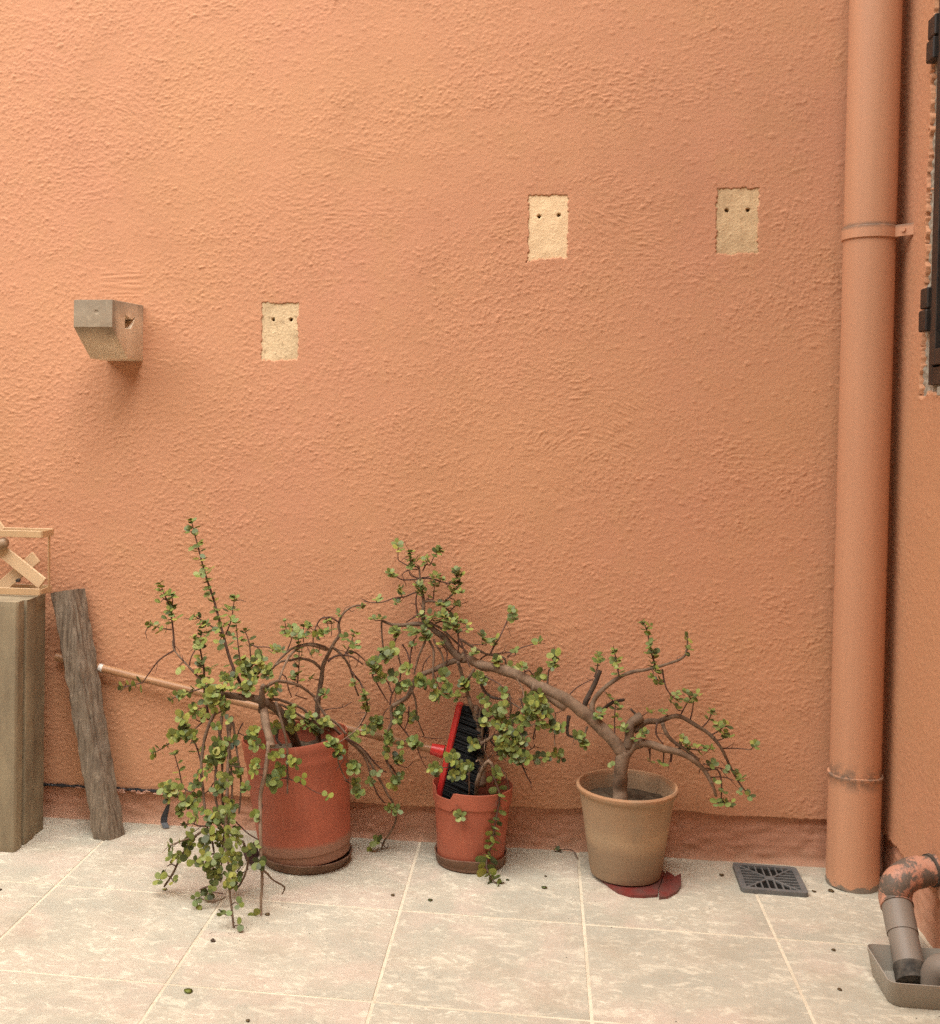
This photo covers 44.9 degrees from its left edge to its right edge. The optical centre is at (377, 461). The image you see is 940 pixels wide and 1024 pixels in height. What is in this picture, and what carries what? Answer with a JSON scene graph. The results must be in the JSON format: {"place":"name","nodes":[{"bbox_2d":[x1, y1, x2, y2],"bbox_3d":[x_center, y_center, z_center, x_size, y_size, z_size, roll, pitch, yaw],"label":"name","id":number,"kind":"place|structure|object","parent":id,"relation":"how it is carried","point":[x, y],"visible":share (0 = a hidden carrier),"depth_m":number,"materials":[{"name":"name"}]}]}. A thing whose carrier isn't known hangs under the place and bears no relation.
{"place":"outdoors","nodes":[
{"label":"outdoors","id":0,"kind":"place"},
{"bbox_2d":[0,817,939,1023],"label":"floor","id":1,"kind":"structure","parent":0,"point":[459,948],"depth_m":2.63,"materials":[{"name":"tile"}]},
{"bbox_2d":[0,599,23,852],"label":"timber post","id":2,"kind":"object","parent":1,"relation":"on","point":[11,661],"visible":1,"depth_m":3.15,"materials":[{"name":"brown wood"}]},
{"bbox_2d":[0,594,45,844],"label":"timber post","id":3,"kind":"object","parent":1,"relation":"on","point":[33,719],"visible":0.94,"depth_m":3.25,"materials":[{"name":"brown wood"}]},
{"bbox_2d":[0,521,53,595],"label":"folding rack","id":4,"kind":"object","parent":3,"relation":"on","point":[21,569],"visible":1,"depth_m":3.27,"materials":[{"name":"beige wood"}]},
{"bbox_2d":[50,588,124,840],"bbox_3d":[-0.849,0.734,3.319,0.232,0.710,0.088,2,2,31],"label":"timber post","id":5,"kind":"object","parent":1,"relation":"on","point":[77,646],"visible":1,"depth_m":3.30,"materials":[{"name":"brown wood"}]},
{"bbox_2d":[161,804,169,827],"bbox_3d":[-0.631,1.052,3.363,0.027,0.068,0.025,0,2,-13],"label":"plastic strip","id":6,"kind":"object","parent":1,"relation":"on","point":[164,819],"visible":0.87,"depth_m":3.37,"materials":[{"name":"black plastic"}]},
{"bbox_2d":[184,988,192,992],"bbox_3d":[-0.402,1.123,2.400,0.020,0.003,0.018,10,7,30],"label":"fallen leaf","id":7,"kind":"object","parent":1,"relation":"on","point":[188,990],"visible":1,"depth_m":2.40,"materials":[{"name":"green plant"}]},
{"bbox_2d":[243,841,259,864],"bbox_3d":[-0.344,1.074,3.098,0.048,0.057,0.026,-1,2,-34],"label":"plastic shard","id":8,"kind":"object","parent":1,"relation":"on","point":[251,861],"visible":0.35,"depth_m":3.10,"materials":[{"name":"brown plastic"}]},
{"bbox_2d":[266,844,352,874],"bbox_3d":[-0.199,1.088,3.139,0.260,0.027,0.260,1,2,8],"label":"saucer","id":9,"kind":"object","parent":1,"relation":"on","point":[330,866],"visible":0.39,"depth_m":3.03,"materials":[{"name":"brown ceramic"}]},
{"bbox_2d":[242,721,350,866],"bbox_3d":[-0.215,0.920,3.135,0.295,0.333,0.289,-5,1,8],"label":"plastic tub","id":10,"kind":"object","parent":9,"relation":"on","point":[303,826],"visible":0.69,"depth_m":3.02,"materials":[{"name":"plastic"}]},
{"bbox_2d":[117,517,402,931],"bbox_3d":[-0.279,0.644,2.911,0.788,0.973,0.473,0,2,-12],"label":"succulent shrub","id":11,"kind":"object","parent":10,"relation":"in","point":[213,695],"visible":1,"depth_m":2.93,"materials":[{"name":"green plant"}]},
{"bbox_2d":[0,0,848,867],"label":"plaster wall","id":12,"kind":"structure","parent":1,"relation":"on","point":[530,310],"depth_m":3.22,"materials":[{"name":"orange paint"}]},
{"bbox_2d":[74,300,142,360],"bbox_3d":[-0.762,-0.377,3.252,0.112,0.166,0.288,1,2,8],"label":"stone bracket","id":13,"kind":"object","parent":12,"relation":"attached to","point":[109,330],"visible":0.84,"depth_m":3.16,"materials":[{"name":"beige stone"}]},
{"bbox_2d":[434,843,506,873],"bbox_3d":[0.258,1.089,3.135,0.201,0.036,0.201,1,2,8],"label":"saucer","id":14,"kind":"object","parent":1,"relation":"on","point":[462,866],"visible":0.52,"depth_m":3.05,"materials":[{"name":"orange ceramic"}]},
{"bbox_2d":[433,773,512,861],"bbox_3d":[0.260,0.996,3.131,0.221,0.214,0.218,2,2,8],"label":"plastic pot","id":15,"kind":"object","parent":14,"relation":"on","point":[463,840],"visible":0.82,"depth_m":3.05,"materials":[{"name":"plastic"}]},
{"bbox_2d":[54,653,489,799],"bbox_3d":[-0.331,0.776,3.259,1.308,0.374,0.068,1,2,11],"label":"broom","id":16,"kind":"object","parent":15,"relation":"in","point":[463,727],"visible":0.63,"depth_m":3.14,"materials":[{"name":"red plastic"}]},
{"bbox_2d":[426,657,565,886],"bbox_3d":[0.320,0.834,3.050,0.374,0.599,0.194,1,2,8],"label":"succulent shrub","id":17,"kind":"object","parent":15,"relation":"in","point":[512,749],"visible":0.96,"depth_m":3.06,"materials":[{"name":"green plant"}]},
{"bbox_2d":[63,823,939,1021],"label":"grit","id":18,"kind":"object","parent":1,"relation":"on","point":[327,938],"visible":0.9,"depth_m":2.73,"materials":[{"name":"soil"}]},
{"bbox_2d":[553,846,577,858],"bbox_3d":[0.537,1.102,3.192,0.086,0.020,0.028,3,3,44],"label":"fallen twig","id":19,"kind":"object","parent":1,"relation":"on","point":[558,848],"visible":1,"depth_m":3.21,"materials":[{"name":"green plant"}]},
{"bbox_2d":[601,870,680,899],"bbox_3d":[0.707,1.108,3.043,0.212,0.018,0.292,1,2,8],"label":"broken saucer","id":20,"kind":"object","parent":1,"relation":"on","point":[667,884],"visible":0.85,"depth_m":2.94,"materials":[{"name":"ceramic"}]},
{"bbox_2d":[576,769,678,885],"bbox_3d":[0.667,0.985,3.036,0.270,0.244,0.268,1,2,8],"label":"terracotta pot","id":21,"kind":"object","parent":20,"relation":"on","point":[626,840],"visible":0.95,"depth_m":2.95,"materials":[{"name":"ceramic"}]},
{"bbox_2d":[360,538,759,807],"bbox_3d":[0.483,0.576,3.082,1.083,0.702,0.159,1,2,8],"label":"succulent shrub","id":22,"kind":"object","parent":21,"relation":"in","point":[546,694],"visible":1,"depth_m":3.08,"materials":[{"name":"green plant"}]},
{"bbox_2d":[733,862,807,896],"bbox_3d":[1.045,1.116,3.018,0.168,0.012,0.178,1,2,10],"label":"drain grate","id":23,"kind":"object","parent":1,"relation":"on","point":[770,879],"visible":1,"depth_m":3.01,"materials":[{"name":"grey plastic"}]},
{"bbox_2d":[867,944,939,1009],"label":"drip tray","id":24,"kind":"object","parent":1,"relation":"on","point":[907,995],"visible":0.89,"depth_m":2.38,"materials":[{"name":"grey plastic"}]},
{"bbox_2d":[878,853,939,983],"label":"waste pipe","id":25,"kind":"object","parent":24,"relation":"on","point":[903,881],"visible":0.94,"depth_m":2.57,"materials":[{"name":"grey plastic"}]},
{"bbox_2d":[920,953,939,985],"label":"waste pipe","id":26,"kind":"object","parent":24,"relation":"on","point":[930,971],"visible":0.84,"depth_m":2.41,"materials":[{"name":"grey plastic"}]},
{"bbox_2d":[880,0,939,948],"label":"side wall","id":27,"kind":"structure","parent":1,"relation":"on","point":[910,815],"depth_m":2.81,"materials":[{"name":"orange paint"}]},
{"bbox_2d":[825,0,913,893],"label":"downpipe","id":28,"kind":"object","parent":27,"relation":"attached to","point":[872,231],"visible":0.98,"depth_m":2.92,"materials":[{"name":"orange plastic"}]},
{"bbox_2d":[918,0,939,395],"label":"window","id":29,"kind":"structure","parent":27,"relation":"in","point":[929,317],"depth_m":2.68,"materials":[{"name":"black metal"}]}
]}

